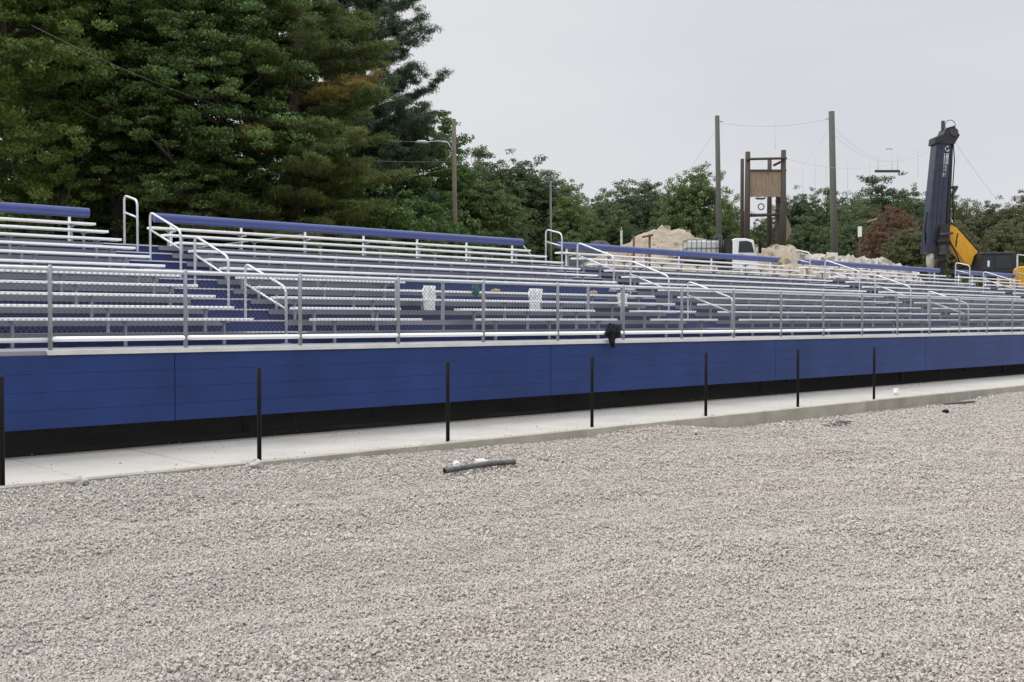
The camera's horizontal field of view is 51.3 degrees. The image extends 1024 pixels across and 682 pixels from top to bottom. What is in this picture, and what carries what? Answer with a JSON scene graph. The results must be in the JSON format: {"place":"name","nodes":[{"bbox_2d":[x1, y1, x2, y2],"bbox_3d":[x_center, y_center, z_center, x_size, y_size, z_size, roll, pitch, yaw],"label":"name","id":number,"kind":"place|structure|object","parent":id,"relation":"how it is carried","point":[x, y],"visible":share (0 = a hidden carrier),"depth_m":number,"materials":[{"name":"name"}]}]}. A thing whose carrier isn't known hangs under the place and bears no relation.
{"place":"outdoors","nodes":[
{"label":"outdoors","id":0,"kind":"place"},
{"bbox_2d":[0,377,1023,681],"bbox_3d":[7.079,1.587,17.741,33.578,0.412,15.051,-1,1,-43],"label":"gravel","id":1,"kind":"structure","parent":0,"point":[754,537],"depth_m":8.28,"materials":[{"name":"gravel"}]},
{"bbox_2d":[70,476,88,485],"bbox_3d":[-4.702,1.530,11.599,0.201,0.124,0.141,-1,1,-43],"label":"loose stone","id":2,"kind":"object","parent":1,"relation":"on","point":[79,480],"visible":0.88,"depth_m":11.55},
{"bbox_2d":[245,458,262,468],"bbox_3d":[-3.143,1.507,13.005,0.230,0.151,0.196,-1,1,-43],"label":"loose stone","id":3,"kind":"object","parent":1,"relation":"on","point":[256,462],"visible":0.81,"depth_m":12.95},
{"bbox_2d":[443,459,515,473],"bbox_3d":[-0.409,1.615,13.806,1.137,0.105,0.070,-1,1,-39],"label":"plastic pipe","id":4,"kind":"object","parent":1,"relation":"on","point":[478,465],"visible":1,"depth_m":13.75,"materials":[{"name":"plastic"}]},
{"bbox_2d":[822,420,850,425],"bbox_3d":[6.326,1.594,20.602,0.732,0.082,0.341,-1,1,-43],"label":"wire scrap","id":5,"kind":"object","parent":1,"relation":"on","point":[843,422],"visible":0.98,"depth_m":20.52,"materials":[{"name":"metal"}]},
{"bbox_2d":[944,401,975,404],"bbox_3d":[10.652,1.469,25.386,1.113,0.060,0.056,-1,1,-30],"label":"dark stick","id":6,"kind":"object","parent":1,"relation":"on","point":[961,402],"visible":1,"depth_m":25.38,"materials":[{"name":"wood"}]},
{"bbox_2d":[0,331,1023,351],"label":"walkway","id":7,"kind":"structure","parent":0,"point":[39,349],"depth_m":18.11,"materials":[{"name":"metal"}]},
{"bbox_2d":[0,0,1023,231],"label":"sky","id":8,"kind":"structure","parent":0,"point":[608,91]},
{"bbox_2d":[5,374,1023,484],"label":"pavement","id":9,"kind":"structure","parent":0,"point":[38,468],"depth_m":16.37,"materials":[{"name":"concrete"}]},
{"bbox_2d":[0,376,4,485],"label":"fence post","id":10,"kind":"object","parent":9,"relation":"on","point":[2,456],"visible":1,"depth_m":11.30,"materials":[{"name":"metal"}]},
{"bbox_2d":[257,367,261,459],"bbox_3d":[-3.170,0.911,13.376,0.055,1.165,0.056,0,1,-10],"label":"fence post","id":11,"kind":"object","parent":9,"relation":"on","point":[259,441],"visible":0.89,"depth_m":13.35,"materials":[{"name":"metal"}]},
{"bbox_2d":[446,361,449,441],"bbox_3d":[-0.929,0.871,15.438,0.057,1.165,0.055,0,1,23],"label":"fence post","id":12,"kind":"object","parent":9,"relation":"on","point":[447,401],"visible":1,"depth_m":15.42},
{"bbox_2d":[590,356,593,426],"bbox_3d":[1.314,0.832,17.496,0.056,1.165,0.055,-1,2,-34],"label":"fence post","id":13,"kind":"object","parent":9,"relation":"on","point":[592,393],"visible":1,"depth_m":17.48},
{"bbox_2d":[704,352,707,415],"bbox_3d":[3.556,0.792,19.559,0.055,1.165,0.056,0,1,-2],"label":"fence post","id":14,"kind":"object","parent":9,"relation":"on","point":[705,382],"visible":1,"depth_m":19.54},
{"bbox_2d":[796,349,798,406],"bbox_3d":[5.795,0.753,21.621,0.056,1.165,0.054,0,1,31],"label":"fence post","id":15,"kind":"object","parent":9,"relation":"on","point":[797,391],"visible":1,"depth_m":21.60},
{"bbox_2d":[873,347,875,398],"bbox_3d":[8.039,0.713,23.680,0.056,1.165,0.055,0,1,-26],"label":"fence post","id":16,"kind":"object","parent":9,"relation":"on","point":[874,356],"visible":1,"depth_m":23.66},
{"bbox_2d":[5,314,1023,457],"bbox_3d":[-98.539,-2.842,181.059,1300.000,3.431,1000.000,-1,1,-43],"label":"ground","id":17,"kind":"structure","parent":0,"point":[22,443],"depth_m":20.74,"materials":[{"name":"gravel"},{"name":"crushed stone"}]},
{"bbox_2d":[0,155,103,241],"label":"shrub","id":18,"kind":"object","parent":17,"relation":"on","point":[21,195],"visible":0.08,"depth_m":45.56,"materials":[{"name":"green plant"}]},
{"bbox_2d":[0,13,103,229],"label":"oak tree","id":19,"kind":"object","parent":17,"relation":"on","point":[30,159],"depth_m":53.44,"materials":[{"name":"green plant"}]},
{"bbox_2d":[0,0,145,241],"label":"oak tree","id":20,"kind":"object","parent":17,"relation":"on","point":[50,58],"visible":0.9,"depth_m":41.23,"materials":[{"name":"green plant"}]},
{"bbox_2d":[0,150,184,262],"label":"shrub","id":21,"kind":"object","parent":17,"relation":"on","point":[86,219],"depth_m":48.70,"materials":[{"name":"green plant"}]},
{"bbox_2d":[0,0,241,245],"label":"maple tree","id":22,"kind":"object","parent":17,"relation":"on","point":[113,204],"visible":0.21,"depth_m":45.47,"materials":[{"name":"green plant"}]},
{"bbox_2d":[0,202,253,436],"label":"bleacher section","id":23,"kind":"object","parent":17,"relation":"on","point":[70,252],"visible":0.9,"depth_m":18.10,"materials":[{"name":"metal"}]},
{"bbox_2d":[73,163,278,267],"bbox_3d":[-15.794,-5.135,51.087,12.107,7.891,12.210,0,1,-12],"label":"shrub","id":24,"kind":"object","parent":17,"relation":"on","point":[144,218],"visible":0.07,"depth_m":47.84,"materials":[{"name":"green plant"}]},
{"bbox_2d":[44,0,346,246],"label":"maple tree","id":25,"kind":"object","parent":17,"relation":"on","point":[164,20],"visible":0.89,"depth_m":42.81,"materials":[{"name":"green plant"}]},
{"bbox_2d":[89,2,320,225],"bbox_3d":[-16.196,-11.933,53.785,13.245,20.829,12.018,0,1,-6],"label":"maple tree","id":26,"kind":"object","parent":17,"relation":"on","point":[265,167],"depth_m":52.72,"materials":[{"name":"green plant"}]},
{"bbox_2d":[165,204,340,249],"bbox_3d":[-12.552,-4.701,52.229,10.582,6.839,10.492,0,1,4],"label":"shrub","id":27,"kind":"object","parent":17,"relation":"on","point":[223,216],"visible":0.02,"depth_m":49.65,"materials":[{"name":"green plant"}]},
{"bbox_2d":[170,0,418,256],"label":"pine tree","id":28,"kind":"object","parent":17,"relation":"on","point":[361,89],"visible":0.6,"depth_m":45.49,"materials":[{"name":"green plant"}]},
{"bbox_2d":[252,86,393,256],"bbox_3d":[-8.481,-6.332,47.338,6.399,9.914,8.358,0,1,-4],"label":"pine tree","id":29,"kind":"object","parent":17,"relation":"on","point":[349,211],"visible":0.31,"depth_m":46.34,"materials":[{"name":"green plant"}]},
{"bbox_2d":[263,0,428,217],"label":"pine tree","id":30,"kind":"object","parent":17,"relation":"on","point":[346,4],"visible":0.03,"depth_m":62.00,"materials":[{"name":"green plant"}]},
{"bbox_2d":[301,0,453,252],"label":"pine tree","id":31,"kind":"object","parent":17,"relation":"on","point":[415,124],"visible":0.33,"depth_m":55.80,"materials":[{"name":"green plant"}]},
{"bbox_2d":[306,184,462,258],"bbox_3d":[-7.378,-4.583,51.934,10.089,6.576,10.175,0,1,19],"label":"shrub","id":32,"kind":"object","parent":17,"relation":"on","point":[404,214],"visible":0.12,"depth_m":50.80,"materials":[{"name":"green plant"}]},
{"bbox_2d":[318,101,504,256],"bbox_3d":[-6.503,-7.989,61.702,10.726,12.615,13.018,0,1,11],"label":"oak tree","id":33,"kind":"object","parent":17,"relation":"on","point":[420,185],"visible":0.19,"depth_m":60.84,"materials":[{"name":"green plant"}]},
{"bbox_2d":[360,195,494,260],"bbox_3d":[-4.483,-4.283,54.672,8.954,5.787,8.878,1,1,35],"label":"shrub","id":34,"kind":"object","parent":17,"relation":"on","point":[447,215],"visible":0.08,"depth_m":53.34,"materials":[{"name":"green plant"}]},
{"bbox_2d":[147,213,717,418],"bbox_3d":[-1.454,-0.746,24.864,11.665,4.209,7.126,-1,1,-43],"label":"bleacher section","id":35,"kind":"object","parent":17,"relation":"on","point":[335,263],"visible":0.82,"depth_m":23.89,"materials":[{"name":"metal"}]},
{"bbox_2d":[103,243,306,343],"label":"aisle stairs","id":36,"kind":"structure","parent":35,"relation":"attached to","point":[165,259],"depth_m":19.77,"materials":[{"name":"metal"}]},
{"bbox_2d":[123,195,138,251],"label":"handrail","id":37,"kind":"object","parent":36,"relation":"on","point":[137,225],"visible":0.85,"depth_m":22.28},
{"bbox_2d":[149,212,181,277],"bbox_3d":[-6.898,-1.912,21.213,0.120,1.388,1.500,-1,1,-43],"label":"handrail","id":38,"kind":"object","parent":36,"relation":"on","point":[179,247],"visible":0.88,"depth_m":21.19,"materials":[{"name":"metal"}]},
{"bbox_2d":[194,236,229,305],"bbox_3d":[-5.578,-1.284,19.790,0.120,1.387,1.440,-1,1,-43],"label":"handrail","id":39,"kind":"object","parent":36,"relation":"on","point":[217,250],"visible":0.85,"depth_m":19.73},
{"bbox_2d":[244,264,290,343],"bbox_3d":[-4.245,-0.657,18.351,0.120,1.388,1.500,-1,1,-43],"label":"handrail","id":40,"kind":"object","parent":36,"relation":"on","point":[264,295],"visible":0.83,"depth_m":18.27,"materials":[{"name":"metal"}]},
{"bbox_2d":[395,281,444,329],"bbox_3d":[-1.813,-0.707,21.061,1.200,1.025,0.050,-1,1,-43],"label":"safety barrier","id":41,"kind":"object","parent":35,"relation":"on","point":[443,300],"visible":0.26,"depth_m":21.43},
{"bbox_2d":[422,285,435,309],"bbox_3d":[-1.734,-0.896,22.372,0.402,0.533,0.133,-1,1,-43],"label":"draped cloth","id":42,"kind":"object","parent":35,"relation":"on","point":[427,289],"visible":0.65,"depth_m":22.35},
{"bbox_2d":[472,284,479,297],"bbox_3d":[-0.791,-1.126,23.308,0.244,0.360,0.107,-1,1,-43],"label":"rag","id":43,"kind":"object","parent":35,"relation":"on","point":[474,286],"visible":0.61,"depth_m":23.26,"materials":[{"name":"teal fabric"}]},
{"bbox_2d":[528,288,542,308],"bbox_3d":[0.542,-0.930,24.462,0.437,0.545,0.133,-1,1,-43],"label":"draped cloth","id":44,"kind":"object","parent":35,"relation":"on","point":[535,298],"visible":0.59,"depth_m":24.42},
{"bbox_2d":[587,287,621,328],"bbox_3d":[2.162,-0.777,24.715,1.200,1.025,0.050,-1,1,-43],"label":"safety barrier","id":45,"kind":"object","parent":35,"relation":"on","point":[588,301],"visible":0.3,"depth_m":24.32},
{"bbox_2d":[539,264,735,335],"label":"aisle stairs","id":46,"kind":"structure","parent":35,"relation":"attached to","point":[649,301],"depth_m":28.33,"materials":[{"name":"metal"}]},
{"bbox_2d":[545,229,562,270],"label":"handrail","id":47,"kind":"object","parent":46,"relation":"on","point":[546,242],"visible":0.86,"depth_m":30.85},
{"bbox_2d":[577,243,615,290],"bbox_3d":[2.320,-2.074,29.685,0.120,1.388,1.500,-1,1,-43],"label":"handrail","id":48,"kind":"object","parent":46,"relation":"on","point":[613,268],"visible":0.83,"depth_m":29.55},
{"bbox_2d":[630,261,669,310],"bbox_3d":[3.639,-1.446,28.261,0.120,1.387,1.440,-1,1,-43],"label":"handrail","id":49,"kind":"object","parent":46,"relation":"on","point":[631,262],"visible":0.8,"depth_m":28.20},
{"bbox_2d":[687,281,732,335],"bbox_3d":[4.972,-0.819,26.822,0.120,1.388,1.500,-1,1,-43],"label":"handrail","id":50,"kind":"object","parent":46,"relation":"on","point":[731,299],"visible":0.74,"depth_m":26.89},
{"bbox_2d":[415,119,457,259],"bbox_3d":[-3.792,-6.390,53.786,2.165,9.592,0.278,0,1,-6],"label":"utility pole","id":51,"kind":"object","parent":17,"relation":"on","point":[454,190],"visible":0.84,"depth_m":53.75,"materials":[{"name":"metal"}]},
{"bbox_2d":[32,25,446,141],"bbox_3d":[-9.645,-10.013,45.066,0.015,1.823,22.053,1,1,37],"label":"power line","id":52,"kind":"object","parent":51,"relation":"attached to","point":[203,100],"visible":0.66,"depth_m":40.66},
{"bbox_2d":[433,176,527,262],"bbox_3d":[-3.545,-6.175,66.338,9.524,8.944,10.224,0,1,7],"label":"oak tree","id":53,"kind":"object","parent":17,"relation":"on","point":[488,213],"visible":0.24,"depth_m":63.80,"materials":[{"name":"green plant"}]},
{"bbox_2d":[456,144,529,232],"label":"tree","id":54,"kind":"object","parent":17,"relation":"on","point":[478,154],"visible":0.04,"depth_m":86.27,"materials":[{"name":"green plant"}]},
{"bbox_2d":[485,187,537,263],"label":"tree","id":55,"kind":"object","parent":17,"relation":"on","point":[521,235],"visible":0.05,"depth_m":73.17,"materials":[{"name":"green plant"}]},
{"bbox_2d":[0,332,1023,431],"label":"front wall","id":56,"kind":"structure","parent":17,"relation":"on","point":[66,388],"depth_m":17.41,"materials":[{"name":"metal"}]},
{"bbox_2d":[0,264,1023,349],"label":"guard fence","id":57,"kind":"object","parent":56,"relation":"on","point":[185,337],"visible":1,"depth_m":18.40,"materials":[{"name":"metal"}]},
{"bbox_2d":[604,323,621,347],"bbox_3d":[1.962,-0.113,20.745,0.281,0.481,0.523,1,1,29],"label":"jacket","id":58,"kind":"object","parent":57,"relation":"hanging from","point":[612,332],"visible":1,"depth_m":20.61,"materials":[{"name":"black fabric"}]},
{"bbox_2d":[0,385,1023,489],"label":"kerb","id":59,"kind":"structure","parent":17,"relation":"on","point":[772,416],"depth_m":18.42,"materials":[{"name":"concrete"}]},
{"bbox_2d":[472,148,572,264],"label":"tree","id":60,"kind":"object","parent":17,"relation":"on","point":[531,194],"visible":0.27,"depth_m":84.29,"materials":[{"name":"green plant"}]},
{"bbox_2d":[546,181,554,264],"bbox_3d":[2.160,-5.348,59.908,0.500,7.254,0.143,0,1,0],"label":"utility pole","id":61,"kind":"object","parent":17,"relation":"on","point":[550,186],"visible":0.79,"depth_m":59.84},
{"bbox_2d":[526,169,597,241],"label":"tree","id":62,"kind":"object","parent":17,"relation":"on","point":[575,195],"visible":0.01,"depth_m":88.81,"materials":[{"name":"green plant"}]},
{"bbox_2d":[533,178,617,264],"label":"tree","id":63,"kind":"object","parent":17,"relation":"on","point":[582,229],"visible":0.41,"depth_m":82.83,"materials":[{"name":"green plant"}]},
{"bbox_2d":[559,240,610,265],"bbox_3d":[4.800,-3.526,59.943,10.000,4.282,8.000,0,1,0],"label":"soil mound","id":64,"kind":"object","parent":17,"relation":"on","point":[580,262],"visible":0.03,"depth_m":59.02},
{"bbox_2d":[582,187,631,243],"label":"tree","id":65,"kind":"object","parent":17,"relation":"on","point":[601,211],"visible":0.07,"depth_m":94.01,"materials":[{"name":"green plant"}]},
{"bbox_2d":[594,208,637,245],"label":"tree","id":66,"kind":"object","parent":17,"relation":"on","point":[613,233],"visible":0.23,"depth_m":85.02,"materials":[{"name":"green plant"}]},
{"bbox_2d":[592,178,657,230],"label":"tree","id":67,"kind":"object","parent":17,"relation":"on","point":[626,192],"visible":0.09,"depth_m":102.22,"materials":[{"name":"green plant"}]},
{"bbox_2d":[633,234,652,269],"bbox_3d":[5.637,-3.683,45.910,0.887,1.847,0.155,0,1,0],"label":"rusty frame","id":68,"kind":"object","parent":17,"relation":"on","point":[649,240],"visible":0.67,"depth_m":45.89,"materials":[{"name":"metal"}]},
{"bbox_2d":[621,177,674,242],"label":"tree","id":69,"kind":"object","parent":17,"relation":"on","point":[641,218],"visible":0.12,"depth_m":99.25,"materials":[{"name":"green plant"}]},
{"bbox_2d":[581,225,717,272],"bbox_3d":[7.980,-3.725,56.939,19.000,4.960,15.200,0,1,0],"label":"sand pile","id":70,"kind":"object","parent":17,"relation":"on","point":[664,237],"visible":0.1,"depth_m":55.12,"materials":[{"name":"sand"}]},
{"bbox_2d":[645,161,755,240],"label":"tree","id":71,"kind":"object","parent":17,"relation":"on","point":[685,210],"visible":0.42,"depth_m":78.49,"materials":[{"name":"green plant"}]},
{"bbox_2d":[671,238,761,271],"bbox_3d":[8.922,-3.117,46.849,3.556,2.712,2.200,0,1,0],"label":"flatbed truck","id":72,"kind":"object","parent":17,"relation":"on","point":[744,246],"visible":0.23,"depth_m":46.00,"materials":[{"name":"white paint"}]},
{"bbox_2d":[683,239,720,252],"bbox_3d":[8.347,-4.081,46.929,1.508,0.774,1.106,0,1,0],"label":"caged tank","id":73,"kind":"object","parent":72,"relation":"on","point":[703,245],"visible":0.62,"depth_m":46.43,"materials":[{"name":"white plastic"}]},
{"bbox_2d":[715,115,722,234],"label":"tall pole","id":74,"kind":"object","parent":17,"relation":"on","point":[718,179],"visible":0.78,"depth_m":65.70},
{"bbox_2d":[714,200,758,241],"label":"tree","id":75,"kind":"object","parent":17,"relation":"on","point":[751,236],"visible":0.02,"depth_m":90.91,"materials":[{"name":"green plant"}]},
{"bbox_2d":[555,241,957,388],"bbox_3d":[7.849,-0.917,33.415,11.800,4.196,7.126,-1,1,-43],"label":"bleacher section","id":76,"kind":"object","parent":17,"relation":"on","point":[679,277],"visible":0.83,"depth_m":32.87,"materials":[{"name":"metal"}]},
{"bbox_2d":[750,218,774,247],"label":"tree","id":77,"kind":"object","parent":17,"relation":"on","point":[759,232],"visible":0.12,"depth_m":111.02,"materials":[{"name":"green plant"}]},
{"bbox_2d":[740,150,791,247],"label":"climbing tower","id":78,"kind":"structure","parent":17,"relation":"on","point":[768,183],"depth_m":59.80,"materials":[{"name":"brown wood"}]},
{"bbox_2d":[708,244,845,278],"bbox_3d":[12.593,-3.042,52.951,13.000,3.615,10.400,0,1,0],"label":"sand pile","id":79,"kind":"object","parent":17,"relation":"on","point":[784,254],"visible":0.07,"depth_m":51.32,"materials":[{"name":"sand"}]},
{"bbox_2d":[760,185,829,249],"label":"tree","id":80,"kind":"object","parent":17,"relation":"on","point":[798,208],"visible":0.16,"depth_m":102.81,"materials":[{"name":"green plant"}]},
{"bbox_2d":[786,212,840,255],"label":"tree","id":81,"kind":"object","parent":17,"relation":"on","point":[814,242],"visible":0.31,"depth_m":91.31,"materials":[{"name":"green plant"}]},
{"bbox_2d":[809,187,850,245],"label":"tree","id":82,"kind":"object","parent":17,"relation":"on","point":[826,211],"visible":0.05,"depth_m":106.48,"materials":[{"name":"green plant"}]},
{"bbox_2d":[826,111,837,252],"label":"tall pole","id":83,"kind":"object","parent":17,"relation":"on","point":[833,210],"visible":0.78,"depth_m":65.67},
{"bbox_2d":[825,214,872,257],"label":"tree","id":84,"kind":"object","parent":17,"relation":"on","point":[848,247],"visible":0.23,"depth_m":89.34,"materials":[{"name":"green plant"}]},
{"bbox_2d":[822,196,885,256],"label":"tree","id":85,"kind":"object","parent":17,"relation":"on","point":[860,212],"visible":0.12,"depth_m":99.04,"materials":[{"name":"green plant"}]},
{"bbox_2d":[801,252,923,282],"bbox_3d":[18.328,-3.093,58.322,8.000,3.476,10.470,0,1,0],"label":"rubble pile","id":86,"kind":"object","parent":17,"relation":"on","point":[829,256],"visible":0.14,"depth_m":57.44,"materials":[{"name":"stone"}]},
{"bbox_2d":[858,218,876,256],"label":"white sign","id":87,"kind":"object","parent":17,"relation":"on","point":[859,231],"visible":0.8,"depth_m":71.85,"materials":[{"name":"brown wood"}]},
{"bbox_2d":[847,204,922,263],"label":"tree","id":88,"kind":"object","parent":17,"relation":"on","point":[887,225],"visible":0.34,"depth_m":83.18,"materials":[{"name":"red plant"}]},
{"bbox_2d":[837,171,936,283],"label":"tree","id":89,"kind":"object","parent":17,"relation":"on","point":[878,200],"visible":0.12,"depth_m":104.85,"materials":[{"name":"green plant"}]},
{"bbox_2d":[797,259,1023,371],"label":"bleacher section","id":90,"kind":"object","parent":17,"relation":"on","point":[925,288],"visible":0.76,"depth_m":41.84,"materials":[{"name":"metal"}]},
{"bbox_2d":[793,277,966,331],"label":"aisle stairs","id":91,"kind":"structure","parent":90,"relation":"attached to","point":[836,288],"depth_m":37.17,"materials":[{"name":"metal"}]},
{"bbox_2d":[794,249,810,281],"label":"handrail","id":92,"kind":"object","parent":91,"relation":"on","point":[809,262],"visible":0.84,"depth_m":39.52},
{"bbox_2d":[824,260,859,289],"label":"handrail","id":93,"kind":"object","parent":91,"relation":"on","point":[825,270],"visible":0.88,"depth_m":38.63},
{"bbox_2d":[874,275,910,305],"bbox_3d":[13.232,-1.616,37.077,0.120,1.387,1.440,-1,1,-43],"label":"handrail","id":94,"kind":"object","parent":91,"relation":"on","point":[875,285],"visible":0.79,"depth_m":37.19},
{"bbox_2d":[927,291,968,331],"bbox_3d":[14.565,-0.989,35.639,0.120,1.388,1.500,-1,1,-43],"label":"handrail","id":95,"kind":"object","parent":91,"relation":"on","point":[943,306],"visible":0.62,"depth_m":35.78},
{"bbox_2d":[876,222,950,283],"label":"tree","id":96,"kind":"object","parent":17,"relation":"on","point":[905,248],"visible":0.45,"depth_m":77.17,"materials":[{"name":"green plant"}]},
{"bbox_2d":[895,183,936,274],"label":"tree","id":97,"kind":"object","parent":17,"relation":"on","point":[916,201],"visible":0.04,"depth_m":108.46,"materials":[{"name":"green plant"}]},
{"bbox_2d":[924,191,975,274],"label":"tree","id":98,"kind":"object","parent":17,"relation":"on","point":[955,211],"visible":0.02,"depth_m":115.45,"materials":[{"name":"green plant"}]},
{"bbox_2d":[935,214,989,285],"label":"tree","id":99,"kind":"object","parent":17,"relation":"on","point":[952,258],"visible":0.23,"depth_m":94.64,"materials":[{"name":"green plant"}]},
{"bbox_2d":[920,120,1023,287],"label":"drilling rig","id":100,"kind":"object","parent":17,"relation":"on","point":[941,233],"visible":0.86,"depth_m":59.41,"materials":[{"name":"blue paint"}]},
{"bbox_2d":[951,198,999,235],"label":"tree","id":101,"kind":"object","parent":17,"relation":"on","point":[975,210],"visible":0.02,"depth_m":116.78,"materials":[{"name":"green plant"}]},
{"bbox_2d":[953,270,1023,335],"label":"bleacher section","id":102,"kind":"object","parent":17,"relation":"on","point":[1010,291],"visible":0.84,"depth_m":50.65,"materials":[{"name":"metal"}]},
{"bbox_2d":[954,285,1023,304],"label":"aisle stairs","id":103,"kind":"structure","parent":102,"relation":"attached to","point":[1021,303],"depth_m":47.87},
{"bbox_2d":[955,263,969,288],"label":"handrail","id":104,"kind":"object","parent":103,"relation":"on","point":[962,271],"visible":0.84,"depth_m":48.62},
{"bbox_2d":[983,272,1014,295],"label":"handrail","id":105,"kind":"object","parent":103,"relation":"on","point":[998,283],"visible":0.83,"depth_m":47.47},
{"bbox_2d":[966,195,1018,286],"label":"tree","id":106,"kind":"object","parent":17,"relation":"on","point":[983,224],"visible":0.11,"depth_m":112.73,"materials":[{"name":"green plant"}]},
{"bbox_2d":[973,189,1023,285],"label":"tree","id":107,"kind":"object","parent":17,"relation":"on","point":[1014,210],"visible":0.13,"depth_m":111.53,"materials":[{"name":"green plant"}]},
{"bbox_2d":[974,218,1023,286],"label":"tree","id":108,"kind":"object","parent":17,"relation":"on","point":[993,244],"visible":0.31,"depth_m":97.12,"materials":[{"name":"green plant"}]},
{"bbox_2d":[1016,254,1023,285],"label":"end guard rail","id":109,"kind":"object","parent":17,"relation":"on","point":[1017,272],"visible":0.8,"depth_m":54.24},
{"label":"cable","id":110,"kind":"object","parent":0,"visible":0},
{"bbox_2d":[875,148,899,171],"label":"log swing","id":111,"kind":"object","parent":110,"relation":"hanging from","point":[897,170],"visible":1,"depth_m":67.73,"materials":[{"name":"wood"}]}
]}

